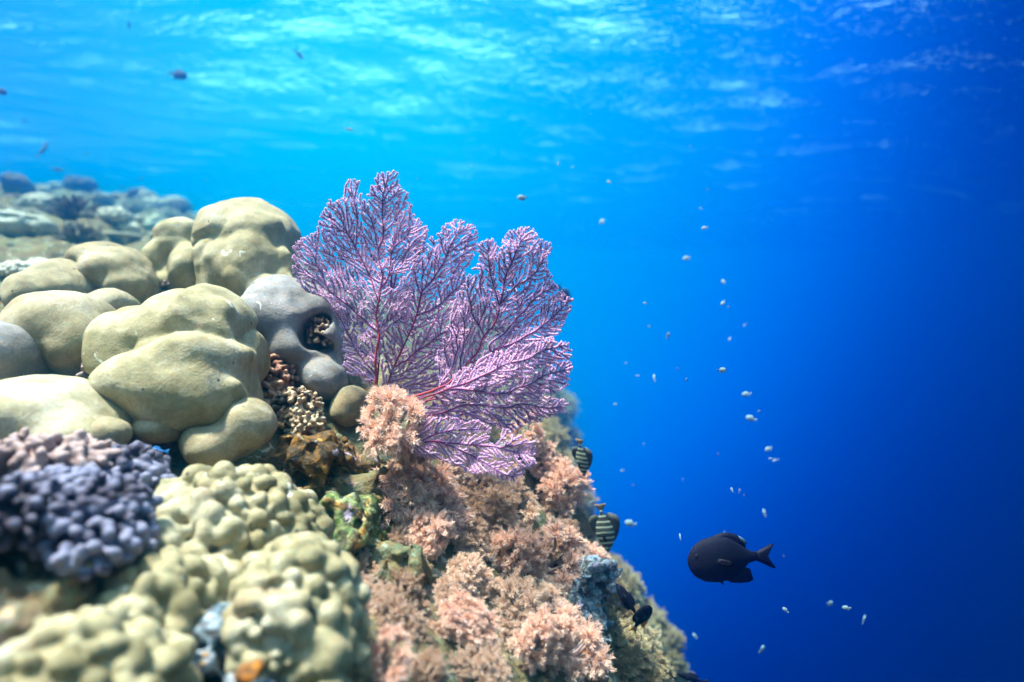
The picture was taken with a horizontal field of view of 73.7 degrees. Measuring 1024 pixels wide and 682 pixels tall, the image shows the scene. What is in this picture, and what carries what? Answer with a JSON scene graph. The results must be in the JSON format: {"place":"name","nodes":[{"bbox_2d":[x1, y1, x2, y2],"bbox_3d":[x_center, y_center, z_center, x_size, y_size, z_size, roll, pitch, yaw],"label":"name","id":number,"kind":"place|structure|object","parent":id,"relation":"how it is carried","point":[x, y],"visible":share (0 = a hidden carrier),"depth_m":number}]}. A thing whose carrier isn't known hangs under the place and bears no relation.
{"place":"outdoors","nodes":[
{"label":"outdoors","id":0,"kind":"place"},
{"bbox_2d":[0,183,670,681],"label":"reef slope","id":1,"kind":"structure","parent":0,"point":[26,247],"depth_m":1.39},
{"bbox_2d":[0,260,32,276],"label":"coral head","id":2,"kind":"object","parent":1,"relation":"on","point":[7,268],"visible":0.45,"depth_m":1.82},
{"bbox_2d":[0,172,36,193],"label":"coral head","id":3,"kind":"object","parent":1,"relation":"on","point":[11,182],"visible":0.82,"depth_m":6.74},
{"bbox_2d":[0,320,50,379],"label":"boulder coral","id":4,"kind":"object","parent":1,"relation":"on","point":[20,353],"visible":0.45,"depth_m":1.07},
{"bbox_2d":[0,210,57,236],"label":"coral head","id":5,"kind":"object","parent":1,"relation":"on","point":[14,223],"visible":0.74,"depth_m":3.51},
{"bbox_2d":[20,193,54,212],"bbox_3d":[-3.221,-0.946,4.694,0.264,0.138,0.262,0,0,-18],"label":"coral head","id":6,"kind":"object","parent":1,"relation":"on","point":[33,200],"visible":0.48,"depth_m":4.59},
{"bbox_2d":[0,258,98,306],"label":"boulder coral","id":7,"kind":"object","parent":1,"relation":"on","point":[55,274],"visible":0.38,"depth_m":1.47},
{"bbox_2d":[0,550,102,646],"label":"encrusted rock","id":8,"kind":"object","parent":1,"relation":"on","point":[37,589],"visible":0.52,"depth_m":0.60},
{"bbox_2d":[23,470,163,581],"bbox_3d":[-0.427,0.178,0.685,0.134,0.091,0.150,0,0,0],"label":"stubby coral","id":9,"kind":"object","parent":8,"relation":"on","point":[108,526],"visible":0.85,"depth_m":0.66},
{"bbox_2d":[0,462,109,552],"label":"stubby coral","id":10,"kind":"object","parent":1,"relation":"on","point":[25,499],"visible":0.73,"depth_m":0.63},
{"bbox_2d":[0,290,115,376],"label":"boulder coral","id":11,"kind":"object","parent":1,"relation":"on","point":[54,324],"visible":0.44,"depth_m":1.12},
{"bbox_2d":[0,428,121,483],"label":"stubby coral","id":12,"kind":"object","parent":1,"relation":"on","point":[23,450],"visible":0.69,"depth_m":0.78},
{"bbox_2d":[0,374,131,440],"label":"boulder coral","id":13,"kind":"object","parent":1,"relation":"on","point":[64,405],"visible":0.48,"depth_m":0.89},
{"bbox_2d":[91,416,132,444],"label":"boulder coral","id":14,"kind":"object","parent":13,"relation":"on","point":[117,430],"visible":0.46,"depth_m":0.90},
{"bbox_2d":[37,194,100,221],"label":"branching coral","id":15,"kind":"object","parent":1,"relation":"on","point":[64,207],"visible":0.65,"depth_m":4.02},
{"bbox_2d":[51,222,105,243],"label":"branching coral","id":16,"kind":"object","parent":1,"relation":"on","point":[79,234],"visible":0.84,"depth_m":3.41},
{"bbox_2d":[62,176,98,191],"bbox_3d":[-5.334,-1.932,8.457,0.403,0.239,0.297,0,0,-10],"label":"coral head","id":17,"kind":"object","parent":1,"relation":"on","point":[71,183],"visible":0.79,"depth_m":8.35},
{"bbox_2d":[0,604,202,681],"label":"knobby coral","id":18,"kind":"object","parent":1,"relation":"on","point":[115,643],"visible":1,"depth_m":0.54},
{"bbox_2d":[65,241,159,303],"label":"boulder coral","id":19,"kind":"object","parent":1,"relation":"on","point":[107,264],"visible":0.72,"depth_m":1.56},
{"bbox_2d":[88,288,140,309],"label":"boulder coral","id":20,"kind":"object","parent":1,"relation":"on","point":[115,298],"visible":0.24,"depth_m":1.34},
{"bbox_2d":[94,207,134,222],"bbox_3d":[-2.407,-0.755,4.138,0.213,0.112,0.215,0,0,-37],"label":"coral head","id":21,"kind":"object","parent":1,"relation":"on","point":[117,214],"visible":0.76,"depth_m":4.07},
{"bbox_2d":[105,232,144,244],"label":"table coral","id":22,"kind":"object","parent":1,"relation":"on","point":[124,237],"visible":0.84,"depth_m":3.90},
{"bbox_2d":[117,220,141,233],"bbox_3d":[-2.340,-0.687,4.142,0.130,0.102,0.177,0,0,-67],"label":"coral head","id":23,"kind":"object","parent":1,"relation":"on","point":[128,226],"visible":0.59,"depth_m":4.10},
{"bbox_2d":[114,197,151,212],"bbox_3d":[-3.901,-1.394,7.018,0.347,0.171,0.344,0,0,44],"label":"coral head","id":24,"kind":"object","parent":1,"relation":"on","point":[135,205],"visible":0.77,"depth_m":6.95},
{"bbox_2d":[101,441,176,490],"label":"stubby coral","id":25,"kind":"object","parent":1,"relation":"on","point":[146,464],"visible":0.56,"depth_m":0.84},
{"bbox_2d":[140,197,167,209],"bbox_3d":[-3.947,-1.500,7.509,0.310,0.163,0.308,0,0,44],"label":"coral head","id":26,"kind":"object","parent":1,"relation":"on","point":[157,202],"visible":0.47,"depth_m":7.43},
{"bbox_2d":[141,214,167,227],"bbox_3d":[-3.466,-1.130,6.593,0.311,0.184,0.229,0,0,-12],"label":"coral head","id":27,"kind":"object","parent":1,"relation":"on","point":[152,221],"visible":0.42,"depth_m":6.51},
{"bbox_2d":[132,420,181,442],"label":"boulder coral","id":28,"kind":"object","parent":1,"relation":"on","point":[149,432],"visible":0.47,"depth_m":0.98},
{"bbox_2d":[91,545,243,635],"bbox_3d":[-0.353,0.285,0.687,0.130,0.145,0.229,0,0,0],"label":"knobby coral","id":29,"kind":"object","parent":1,"relation":"on","point":[173,587],"visible":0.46,"depth_m":0.67},
{"bbox_2d":[152,206,182,217],"bbox_3d":[-3.417,-1.272,6.782,0.264,0.129,0.266,0,0,18],"label":"coral head","id":30,"kind":"object","parent":1,"relation":"on","point":[167,212],"visible":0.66,"depth_m":6.73},
{"bbox_2d":[141,217,195,289],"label":"boulder coral","id":31,"kind":"object","parent":1,"relation":"on","point":[166,249],"visible":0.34,"depth_m":1.66},
{"bbox_2d":[81,283,270,437],"bbox_3d":[-0.559,0.025,1.139,0.304,0.245,0.352,0,0,0],"label":"boulder coral","id":32,"kind":"object","parent":1,"relation":"on","point":[181,359],"visible":0.87,"depth_m":1.04},
{"bbox_2d":[165,196,188,205],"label":"coral head","id":33,"kind":"object","parent":1,"relation":"on","point":[171,200],"visible":0.66,"depth_m":7.72},
{"bbox_2d":[107,461,334,576],"bbox_3d":[-0.358,0.241,0.848,0.256,0.178,0.276,0,0,0],"label":"knobby coral","id":34,"kind":"object","parent":1,"relation":"on","point":[228,509],"visible":0.45,"depth_m":0.80},
{"bbox_2d":[178,394,277,466],"bbox_3d":[-0.431,0.129,1.061,0.125,0.124,0.180,0,0,0],"label":"boulder coral","id":35,"kind":"object","parent":1,"relation":"on","point":[242,428],"visible":0.7,"depth_m":1.01},
{"bbox_2d":[191,602,273,681],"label":"encrusted rock","id":36,"kind":"object","parent":1,"relation":"on","point":[209,658],"visible":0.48,"depth_m":0.64},
{"bbox_2d":[191,197,301,296],"bbox_3d":[-0.610,-0.175,1.582,0.244,0.325,0.356,0,0,-26],"label":"boulder coral","id":37,"kind":"object","parent":1,"relation":"on","point":[240,245],"visible":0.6,"depth_m":1.48},
{"bbox_2d":[233,659,264,681],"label":"orange sponge","id":38,"kind":"object","parent":1,"relation":"on","point":[250,671],"visible":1,"depth_m":0.58},
{"bbox_2d":[261,353,299,405],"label":"stubby coral","id":39,"kind":"object","parent":1,"relation":"on","point":[281,376],"visible":0.27,"depth_m":1.26},
{"bbox_2d":[241,274,349,400],"bbox_3d":[-0.439,-0.010,1.397,0.239,0.251,0.258,0,0,0],"label":"boulder coral","id":40,"kind":"object","parent":1,"relation":"on","point":[285,308],"visible":0.67,"depth_m":1.30},
{"bbox_2d":[306,317,332,345],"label":"stubby coral","id":41,"kind":"object","parent":40,"relation":"on","point":[317,328],"visible":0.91,"depth_m":1.33},
{"bbox_2d":[221,531,374,681],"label":"knobby coral","id":42,"kind":"object","parent":1,"relation":"on","point":[295,610],"visible":0.98,"depth_m":0.66},
{"bbox_2d":[270,385,325,434],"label":"stubby coral","id":43,"kind":"object","parent":1,"relation":"on","point":[300,409],"visible":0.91,"depth_m":1.21},
{"bbox_2d":[251,421,372,491],"bbox_3d":[-0.337,0.206,1.139,0.200,0.150,0.253,0,0,0],"label":"encrusted rock","id":44,"kind":"object","parent":1,"relation":"on","point":[311,462],"visible":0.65,"depth_m":1.09},
{"bbox_2d":[329,385,369,426],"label":"boulder coral","id":45,"kind":"object","parent":1,"relation":"on","point":[347,403],"visible":0.91,"depth_m":1.27},
{"bbox_2d":[319,485,397,557],"bbox_3d":[-0.246,0.284,1.059,0.131,0.132,0.271,0,0,0],"label":"encrusted rock","id":46,"kind":"object","parent":1,"relation":"on","point":[356,518],"visible":0.69,"depth_m":0.97},
{"bbox_2d":[315,450,412,516],"bbox_3d":[-0.256,0.248,1.161,0.156,0.118,0.165,0,0,43],"label":"encrusted rock","id":47,"kind":"object","parent":1,"relation":"on","point":[344,482],"visible":0.44,"depth_m":1.11},
{"bbox_2d":[354,547,379,574],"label":"soft coral","id":48,"kind":"object","parent":1,"relation":"on","point":[361,559],"visible":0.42,"depth_m":0.96},
{"bbox_2d":[361,571,403,619],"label":"soft coral","id":49,"kind":"object","parent":1,"relation":"on","point":[379,586],"visible":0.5,"depth_m":0.91},
{"bbox_2d":[369,621,417,681],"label":"soft coral","id":50,"kind":"object","parent":1,"relation":"on","point":[399,672],"visible":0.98,"depth_m":0.73},
{"bbox_2d":[356,383,439,462],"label":"soft coral","id":51,"kind":"object","parent":1,"relation":"attached to","point":[393,438],"visible":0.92,"depth_m":1.11},
{"bbox_2d":[369,589,427,641],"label":"soft coral","id":52,"kind":"object","parent":1,"relation":"on","point":[401,611],"visible":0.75,"depth_m":0.85},
{"bbox_2d":[385,532,411,545],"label":"soft coral","id":53,"kind":"object","parent":1,"relation":"on","point":[392,536],"visible":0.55,"depth_m":1.08},
{"bbox_2d":[360,541,437,601],"bbox_3d":[-0.189,0.344,0.990,0.157,0.106,0.174,0,0,0],"label":"encrusted rock","id":54,"kind":"object","parent":1,"relation":"on","point":[386,556],"visible":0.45,"depth_m":0.98},
{"bbox_2d":[382,565,426,610],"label":"soft coral","id":55,"kind":"object","parent":1,"relation":"on","point":[404,577],"visible":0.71,"depth_m":0.94},
{"bbox_2d":[402,620,431,644],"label":"soft coral","id":56,"kind":"object","parent":1,"relation":"on","point":[423,631],"visible":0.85,"depth_m":0.85},
{"bbox_2d":[371,455,476,539],"bbox_3d":[-0.158,0.282,1.171,0.186,0.118,0.167,6,42,-24],"label":"soft coral","id":57,"kind":"object","parent":1,"relation":"on","point":[421,497],"visible":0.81,"depth_m":1.15},
{"bbox_2d":[388,425,434,475],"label":"soft coral","id":58,"kind":"object","parent":57,"relation":"on","point":[401,465],"visible":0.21,"depth_m":1.14},
{"bbox_2d":[413,599,435,622],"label":"soft coral","id":59,"kind":"object","parent":1,"relation":"on","point":[426,604],"visible":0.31,"depth_m":0.93},
{"bbox_2d":[399,501,457,560],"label":"soft coral","id":60,"kind":"object","parent":1,"relation":"on","point":[442,522],"visible":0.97,"depth_m":1.08},
{"bbox_2d":[408,645,452,681],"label":"soft coral","id":61,"kind":"object","parent":1,"relation":"on","point":[431,658],"visible":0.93,"depth_m":0.78},
{"bbox_2d":[292,170,573,481],"bbox_3d":[-0.140,-0.043,1.231,0.529,0.541,0.214,0,0,25],"label":"sea fan","id":62,"kind":"object","parent":1,"relation":"on","point":[497,358],"visible":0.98,"depth_m":1.21},
{"bbox_2d":[425,618,456,642],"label":"soft coral","id":63,"kind":"object","parent":1,"relation":"on","point":[438,626],"visible":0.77,"depth_m":0.90},
{"bbox_2d":[416,433,478,501],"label":"soft coral","id":64,"kind":"object","parent":1,"relation":"attached to","point":[458,470],"visible":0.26,"depth_m":1.25},
{"bbox_2d":[432,572,471,616],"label":"soft coral","id":65,"kind":"object","parent":1,"relation":"on","point":[442,589],"visible":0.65,"depth_m":0.97},
{"bbox_2d":[438,482,472,514],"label":"soft coral","id":66,"kind":"object","parent":1,"relation":"on","point":[464,489],"visible":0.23,"depth_m":1.23},
{"bbox_2d":[447,650,475,681],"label":"soft coral","id":67,"kind":"object","parent":1,"relation":"on","point":[456,662],"visible":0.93,"depth_m":0.85},
{"bbox_2d":[443,551,485,596],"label":"soft coral","id":68,"kind":"object","parent":1,"relation":"on","point":[471,566],"visible":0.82,"depth_m":1.05},
{"bbox_2d":[435,584,503,654],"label":"soft coral","id":69,"kind":"object","parent":1,"relation":"on","point":[450,611],"visible":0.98,"depth_m":0.91},
{"bbox_2d":[448,513,502,564],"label":"soft coral","id":70,"kind":"object","parent":1,"relation":"on","point":[478,536],"visible":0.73,"depth_m":1.16},
{"bbox_2d":[453,638,514,681],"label":"soft coral","id":71,"kind":"object","parent":1,"relation":"on","point":[495,664],"visible":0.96,"depth_m":0.87},
{"bbox_2d":[463,461,510,503],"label":"soft coral","id":72,"kind":"object","parent":1,"relation":"on","point":[490,479],"visible":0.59,"depth_m":1.27},
{"bbox_2d":[475,564,498,600],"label":"soft coral","id":73,"kind":"object","parent":1,"relation":"on","point":[484,588],"visible":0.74,"depth_m":1.06},
{"bbox_2d":[472,630,505,669],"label":"soft coral","id":74,"kind":"object","parent":1,"relation":"on","point":[494,641],"visible":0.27,"depth_m":0.92},
{"bbox_2d":[456,482,522,531],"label":"soft coral","id":75,"kind":"object","parent":1,"relation":"on","point":[498,506],"visible":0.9,"depth_m":1.23},
{"bbox_2d":[496,615,525,652],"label":"soft coral","id":76,"kind":"object","parent":1,"relation":"on","point":[507,623],"visible":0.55,"depth_m":1.01},
{"bbox_2d":[493,505,531,558],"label":"soft coral","id":77,"kind":"object","parent":1,"relation":"on","point":[516,517],"visible":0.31,"depth_m":1.23},
{"bbox_2d":[480,568,550,629],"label":"soft coral","id":78,"kind":"object","parent":1,"relation":"on","point":[532,594],"visible":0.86,"depth_m":1.05},
{"bbox_2d":[487,522,550,578],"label":"soft coral","id":79,"kind":"object","parent":1,"relation":"on","point":[523,541],"visible":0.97,"depth_m":1.17},
{"bbox_2d":[503,476,542,526],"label":"soft coral","id":80,"kind":"object","parent":1,"relation":"on","point":[531,514],"visible":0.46,"depth_m":1.29},
{"bbox_2d":[506,412,545,454],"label":"soft coral","id":81,"kind":"object","parent":1,"relation":"on","point":[533,436],"visible":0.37,"depth_m":1.41},
{"bbox_2d":[506,602,575,676],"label":"soft coral","id":82,"kind":"object","parent":1,"relation":"on","point":[550,631],"visible":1,"depth_m":0.97},
{"bbox_2d":[537,647,557,678],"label":"soft coral","id":83,"kind":"object","parent":1,"relation":"on","point":[553,671],"visible":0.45,"depth_m":1.00},
{"bbox_2d":[538,413,572,455],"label":"soft coral","id":84,"kind":"object","parent":1,"relation":"on","point":[558,434],"visible":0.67,"depth_m":2.91},
{"bbox_2d":[523,518,591,598],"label":"soft coral","id":85,"kind":"object","parent":1,"relation":"on","point":[561,533],"visible":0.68,"depth_m":1.22},
{"bbox_2d":[539,493,575,541],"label":"soft coral","id":86,"kind":"object","parent":1,"relation":"on","point":[548,507],"visible":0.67,"depth_m":1.36},
{"bbox_2d":[533,573,585,646],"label":"soft coral","id":87,"kind":"object","parent":1,"relation":"on","point":[550,592],"visible":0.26,"depth_m":1.12},
{"bbox_2d":[532,518,588,566],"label":"soft coral","id":88,"kind":"object","parent":1,"relation":"on","point":[560,545],"visible":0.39,"depth_m":1.28},
{"bbox_2d":[555,445,576,494],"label":"soft coral","id":89,"kind":"object","parent":1,"relation":"on","point":[563,451],"visible":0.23,"depth_m":2.86},
{"bbox_2d":[553,485,581,518],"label":"soft coral","id":90,"kind":"object","parent":1,"relation":"on","point":[575,511],"visible":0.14,"depth_m":1.42},
{"bbox_2d":[536,455,594,516],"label":"soft coral","id":91,"kind":"object","parent":90,"relation":"on","point":[567,473],"visible":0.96,"depth_m":1.38},
{"bbox_2d":[524,438,568,479],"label":"soft coral","id":92,"kind":"object","parent":91,"relation":"on","point":[537,471],"visible":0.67,"depth_m":1.41},
{"bbox_2d":[555,391,580,421],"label":"soft coral","id":93,"kind":"object","parent":1,"relation":"on","point":[570,399],"visible":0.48,"depth_m":7.89},
{"bbox_2d":[567,424,583,451],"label":"soft coral","id":94,"kind":"object","parent":1,"relation":"on","point":[575,433],"visible":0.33,"depth_m":7.76},
{"bbox_2d":[563,509,596,542],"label":"soft coral","id":95,"kind":"object","parent":1,"relation":"on","point":[585,530],"visible":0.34,"depth_m":1.42},
{"bbox_2d":[581,490,599,515],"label":"soft coral","id":96,"kind":"object","parent":1,"relation":"on","point":[589,497],"visible":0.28,"depth_m":2.89},
{"bbox_2d":[565,539,620,584],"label":"soft coral","id":97,"kind":"object","parent":1,"relation":"on","point":[592,549],"visible":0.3,"depth_m":1.32},
{"bbox_2d":[565,555,622,645],"bbox_3d":[0.133,0.468,1.209,0.128,0.178,0.158,0,0,0],"label":"encrusted rock","id":98,"kind":"object","parent":1,"relation":"on","point":[593,589],"visible":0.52,"depth_m":1.18},
{"bbox_2d":[579,650,610,681],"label":"soft coral","id":99,"kind":"object","parent":1,"relation":"on","point":[599,679],"visible":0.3,"depth_m":1.04},
{"bbox_2d":[554,597,616,681],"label":"soft coral","id":100,"kind":"object","parent":99,"relation":"on","point":[595,657],"visible":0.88,"depth_m":1.03},
{"bbox_2d":[604,601,623,646],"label":"soft coral","id":101,"kind":"object","parent":1,"relation":"on","point":[616,631],"visible":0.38,"depth_m":1.23},
{"bbox_2d":[606,577,628,609],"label":"soft coral","id":102,"kind":"object","parent":1,"relation":"on","point":[611,601],"visible":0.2,"depth_m":1.33},
{"bbox_2d":[608,604,633,627],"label":"soft coral","id":103,"kind":"object","parent":1,"relation":"on","point":[623,612],"visible":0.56,"depth_m":1.32},
{"bbox_2d":[609,550,640,587],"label":"soft coral","id":104,"kind":"object","parent":1,"relation":"on","point":[617,557],"visible":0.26,"depth_m":2.83},
{"bbox_2d":[623,574,640,595],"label":"soft coral","id":105,"kind":"object","parent":1,"relation":"on","point":[632,585],"visible":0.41,"depth_m":2.75},
{"bbox_2d":[612,614,652,660],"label":"soft coral","id":106,"kind":"object","parent":1,"relation":"on","point":[638,637],"visible":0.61,"depth_m":1.27},
{"bbox_2d":[624,571,646,604],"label":"soft coral","id":107,"kind":"object","parent":1,"relation":"on","point":[635,577],"visible":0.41,"depth_m":2.77},
{"bbox_2d":[610,644,662,681],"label":"soft coral","id":108,"kind":"object","parent":1,"relation":"on","point":[643,658],"visible":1,"depth_m":1.20},
{"bbox_2d":[640,602,661,633],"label":"soft coral","id":109,"kind":"object","parent":1,"relation":"on","point":[652,623],"visible":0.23,"depth_m":2.75},
{"bbox_2d":[647,626,662,650],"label":"soft coral","id":110,"kind":"object","parent":1,"relation":"on","point":[655,632],"visible":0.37,"depth_m":1.37},
{"bbox_2d":[642,645,676,681],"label":"soft coral","id":111,"kind":"object","parent":1,"relation":"on","point":[665,669],"visible":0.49,"depth_m":1.30},
{"bbox_2d":[659,623,686,660],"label":"soft coral","id":112,"kind":"object","parent":1,"relation":"attached to","point":[677,639],"visible":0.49,"depth_m":2.77},
{"bbox_2d":[661,645,684,671],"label":"soft coral","id":113,"kind":"object","parent":1,"relation":"on","point":[673,662],"visible":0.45,"depth_m":2.72},
{"bbox_2d":[0,0,1020,244],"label":"water","id":114,"kind":"structure","parent":0,"point":[322,22],"depth_m":6.46},
{"bbox_2d":[571,438,592,476],"bbox_3d":[0.098,0.163,0.949,0.035,0.057,0.017,3,18,39],"label":"striped fish","id":115,"kind":"object","parent":114,"relation":"in","point":[583,457],"visible":1,"depth_m":0.95},
{"bbox_2d":[588,503,619,551],"bbox_3d":[0.129,0.260,0.950,0.042,0.071,0.020,0,0,35],"label":"striped fish","id":116,"kind":"object","parent":114,"relation":"in","point":[604,528],"visible":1,"depth_m":0.95},
{"bbox_2d":[616,583,638,623],"bbox_3d":[0.188,0.420,1.100,0.022,0.070,0.019,-32,-6,-18],"label":"dark fish","id":117,"kind":"object","parent":114,"relation":"in","point":[627,598],"visible":1,"depth_m":1.10},
{"bbox_2d":[629,605,652,632],"bbox_3d":[0.207,0.448,1.101,0.031,0.056,0.019,24,12,-16],"label":"dark fish","id":118,"kind":"object","parent":114,"relation":"in","point":[643,614],"visible":1,"depth_m":1.10},
{"bbox_2d":[677,672,709,681],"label":"dark fish","id":119,"kind":"object","parent":114,"relation":"in","point":[690,676],"visible":1,"depth_m":1.60},
{"bbox_2d":[687,533,775,584],"bbox_3d":[0.371,0.367,1.149,0.150,0.086,0.051,0,0,9],"label":"dark fish","id":120,"kind":"object","parent":114,"relation":"in","point":[722,557],"visible":1,"depth_m":1.14},
{"bbox_2d":[0,0,1023,681],"label":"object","id":121,"kind":"structure","parent":0,"point":[884,374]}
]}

